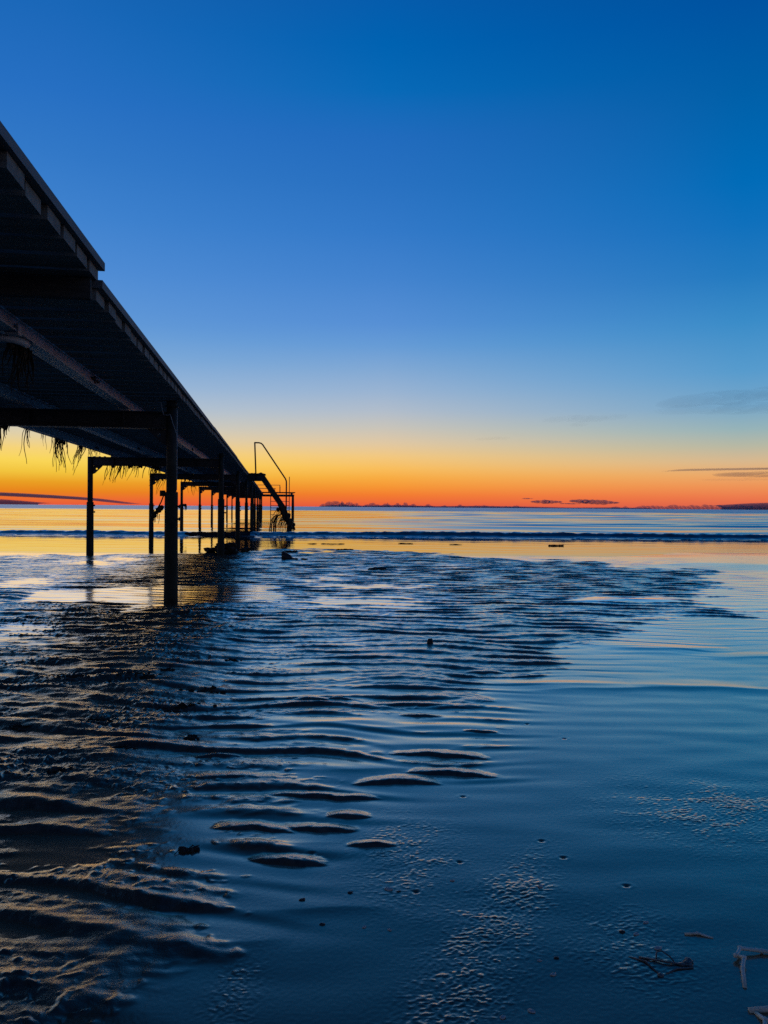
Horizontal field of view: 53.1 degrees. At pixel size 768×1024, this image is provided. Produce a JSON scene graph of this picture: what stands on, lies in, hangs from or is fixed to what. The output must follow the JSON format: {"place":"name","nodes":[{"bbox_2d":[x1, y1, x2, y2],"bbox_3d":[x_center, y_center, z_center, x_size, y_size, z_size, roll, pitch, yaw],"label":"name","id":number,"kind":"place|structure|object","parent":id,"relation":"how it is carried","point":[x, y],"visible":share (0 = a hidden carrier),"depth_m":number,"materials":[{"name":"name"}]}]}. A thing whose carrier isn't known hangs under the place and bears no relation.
{"place":"outdoors","nodes":[
{"label":"outdoors","id":0,"kind":"place"},
{"bbox_2d":[244,472,265,475],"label":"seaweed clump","id":1,"kind":"object","parent":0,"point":[260,473],"visible":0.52,"depth_m":29.20,"materials":[{"name":"black plant"}]},
{"bbox_2d":[0,548,767,1023],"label":"beach","id":2,"kind":"structure","parent":0,"point":[582,742],"depth_m":2.72,"materials":[{"name":"sand"}]},
{"bbox_2d":[47,766,72,775],"bbox_3d":[-1.211,0.962,2.855,0.068,0.024,0.102,1,1,42],"label":"seaweed scrap","id":3,"kind":"object","parent":2,"relation":"on","point":[57,770],"visible":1,"depth_m":2.85,"materials":[{"name":"black plant"}]},
{"bbox_2d":[56,673,88,679],"bbox_3d":[-1.796,0.939,4.402,0.173,0.033,0.186,0,0,-36],"label":"seaweed scrap","id":4,"kind":"object","parent":2,"relation":"on","point":[69,676],"visible":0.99,"depth_m":4.37,"materials":[{"name":"black plant"}]},
{"bbox_2d":[86,715,129,723],"bbox_3d":[-1.287,0.963,3.558,0.230,0.022,0.115,0,0,0],"label":"seaweed scrap","id":5,"kind":"object","parent":2,"relation":"on","point":[101,719],"visible":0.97,"depth_m":3.55,"materials":[{"name":"black plant"}]},
{"bbox_2d":[109,744,137,748],"bbox_3d":[-1.049,0.953,3.110,0.113,0.028,0.068,0,0,0],"label":"seaweed scrap","id":6,"kind":"object","parent":2,"relation":"on","point":[124,746],"visible":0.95,"depth_m":3.10,"materials":[{"name":"black plant"}]},
{"bbox_2d":[89,671,161,681],"bbox_3d":[-1.495,0.943,4.417,0.408,0.046,0.180,0,0,0],"label":"seaweed scrap","id":7,"kind":"object","parent":2,"relation":"on","point":[120,674],"visible":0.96,"depth_m":4.42,"materials":[{"name":"black plant"}]},
{"bbox_2d":[137,673,154,678],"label":"seaweed scrap","id":8,"kind":"object","parent":2,"relation":"on","point":[146,676],"visible":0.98,"depth_m":4.39,"materials":[{"name":"black plant"}]},
{"bbox_2d":[158,668,183,670],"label":"seaweed scrap","id":9,"kind":"object","parent":2,"relation":"on","point":[168,669],"visible":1,"depth_m":4.57,"materials":[{"name":"black plant"}]},
{"bbox_2d":[156,702,216,712],"bbox_3d":[-0.972,0.955,3.770,0.297,0.046,0.112,0,0,-16],"label":"seaweed scrap","id":10,"kind":"object","parent":2,"relation":"on","point":[182,705],"visible":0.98,"depth_m":3.76,"materials":[{"name":"black plant"}]},
{"bbox_2d":[174,844,199,854],"bbox_3d":[-0.572,0.979,2.227,0.074,0.023,0.053,0,0,-17],"label":"seaweed scrap","id":11,"kind":"object","parent":2,"relation":"on","point":[185,850],"visible":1,"depth_m":2.22,"materials":[{"name":"black plant"}]},
{"bbox_2d":[178,734,201,739],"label":"seaweed scrap","id":12,"kind":"object","parent":2,"relation":"on","point":[191,736],"visible":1,"depth_m":3.30,"materials":[{"name":"black plant"}]},
{"bbox_2d":[179,685,225,693],"bbox_3d":[-0.965,0.960,4.128,0.245,0.037,0.121,1,0,15],"label":"seaweed scrap","id":13,"kind":"object","parent":2,"relation":"on","point":[212,687],"visible":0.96,"depth_m":4.12,"materials":[{"name":"black plant"}]},
{"bbox_2d":[281,551,292,558],"bbox_3d":[-1.832,0.826,14.534,0.212,0.182,0.167,0,0,0],"label":"boulder","id":14,"kind":"object","parent":2,"relation":"on","point":[285,555],"visible":0.92,"depth_m":14.46,"materials":[{"name":"black stone"}]},
{"bbox_2d":[367,567,385,569],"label":"seaweed scrap","id":15,"kind":"object","parent":2,"relation":"on","point":[376,568],"visible":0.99,"depth_m":12.14,"materials":[{"name":"black plant"}]},
{"bbox_2d":[628,950,693,976],"bbox_3d":[0.615,0.990,1.681,0.139,0.016,0.082,0,0,0],"label":"seaweed twig","id":16,"kind":"object","parent":2,"relation":"on","point":[688,961],"visible":1,"depth_m":1.69,"materials":[{"name":"black plant"}]},
{"bbox_2d":[685,931,712,938],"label":"reed stalk","id":17,"kind":"object","parent":2,"relation":"on","point":[694,933],"visible":1,"depth_m":1.80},
{"bbox_2d":[733,945,767,987],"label":"reed stalk","id":18,"kind":"object","parent":2,"relation":"on","point":[744,959],"visible":1,"depth_m":1.70,"materials":[{"name":"plant"}]},
{"bbox_2d":[748,1006,767,1012],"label":"reed stalk","id":19,"kind":"object","parent":2,"relation":"on","point":[761,1009],"visible":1,"depth_m":1.53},
{"bbox_2d":[754,1011,767,1023],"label":"reed stalk","id":20,"kind":"object","parent":2,"relation":"on","point":[764,1019],"visible":1,"depth_m":1.50,"materials":[{"name":"plant"}]},
{"bbox_2d":[0,504,767,556],"bbox_3d":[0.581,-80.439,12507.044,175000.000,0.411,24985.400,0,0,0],"label":"sea","id":21,"kind":"structure","parent":0,"point":[492,532],"depth_m":32.26,"materials":[{"name":"liquid"}]},
{"bbox_2d":[0,121,294,602],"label":"pier","id":22,"kind":"structure","parent":21,"relation":"in","point":[106,381],"depth_m":6.50,"materials":[{"name":"wood"}]},
{"bbox_2d":[0,423,9,449],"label":"seaweed clump","id":23,"kind":"object","parent":22,"relation":"hanging from","point":[4,427],"visible":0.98,"depth_m":7.67,"materials":[{"name":"black plant"}]},
{"bbox_2d":[2,342,33,394],"bbox_3d":[-2.237,-0.885,4.645,0.129,0.327,0.413,0,0,-9],"label":"seaweed clump","id":24,"kind":"object","parent":22,"relation":"hanging from","point":[23,354],"visible":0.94,"depth_m":4.64,"materials":[{"name":"black plant"}]},
{"bbox_2d":[19,429,29,462],"bbox_3d":[-4.695,-0.868,10.094,0.134,0.463,0.204,0,0,-7],"label":"seaweed clump","id":25,"kind":"object","parent":22,"relation":"hanging from","point":[27,431],"visible":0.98,"depth_m":10.11,"materials":[{"name":"black plant"}]},
{"bbox_2d":[50,437,71,471],"bbox_3d":[-4.902,-0.865,11.623,0.168,0.536,0.820,0,0,-9],"label":"seaweed clump","id":26,"kind":"object","parent":22,"relation":"hanging from","point":[59,443],"visible":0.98,"depth_m":11.64,"materials":[{"name":"black plant"}]},
{"bbox_2d":[72,445,85,473],"bbox_3d":[-5.183,-0.870,13.009,0.200,0.505,0.543,0,0,-15],"label":"seaweed clump","id":27,"kind":"object","parent":22,"relation":"hanging from","point":[80,449],"visible":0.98,"depth_m":12.95,"materials":[{"name":"black plant"}]},
{"bbox_2d":[88,449,98,459],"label":"seaweed clump","id":28,"kind":"object","parent":22,"relation":"hanging from","point":[91,453],"visible":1,"depth_m":13.76,"materials":[{"name":"black plant"}]},
{"bbox_2d":[104,465,120,480],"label":"seaweed clump","id":29,"kind":"object","parent":22,"relation":"hanging from","point":[113,466],"visible":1,"depth_m":15.37,"materials":[{"name":"black plant"}]},
{"bbox_2d":[120,465,136,477],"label":"seaweed clump","id":30,"kind":"object","parent":22,"relation":"hanging from","point":[128,467],"visible":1,"depth_m":15.42,"materials":[{"name":"black plant"}]},
{"bbox_2d":[142,465,160,486],"bbox_3d":[-4.687,-0.715,15.503,0.374,0.470,0.170,0,0,-8],"label":"seaweed clump","id":31,"kind":"object","parent":22,"relation":"hanging from","point":[155,468],"visible":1,"depth_m":15.50,"materials":[{"name":"black plant"}]},
{"bbox_2d":[150,490,164,525],"bbox_3d":[-2.338,-0.040,7.923,0.156,0.367,0.066,0,0,0],"label":"seaweed clump","id":32,"kind":"object","parent":22,"relation":"hanging from","point":[159,509],"visible":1,"depth_m":7.91,"materials":[{"name":"black plant"}]},
{"bbox_2d":[269,505,295,531],"bbox_3d":[-3.903,0.364,29.663,1.027,1.453,1.192,0,0,0],"label":"seaweed clump","id":33,"kind":"object","parent":22,"relation":"hanging from","point":[284,519],"visible":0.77,"depth_m":29.21,"materials":[{"name":"black plant"}]},
{"bbox_2d":[203,542,250,553],"bbox_3d":[-3.425,0.760,16.435,0.949,0.268,0.816,1,0,18],"label":"seaweed heap","id":34,"kind":"object","parent":21,"relation":"on","point":[230,547],"visible":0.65,"depth_m":16.28,"materials":[{"name":"black plant"}]},
{"bbox_2d":[0,0,767,509],"label":"sky","id":35,"kind":"structure","parent":0,"point":[410,253],"materials":[{"name":"blue"}]}
]}

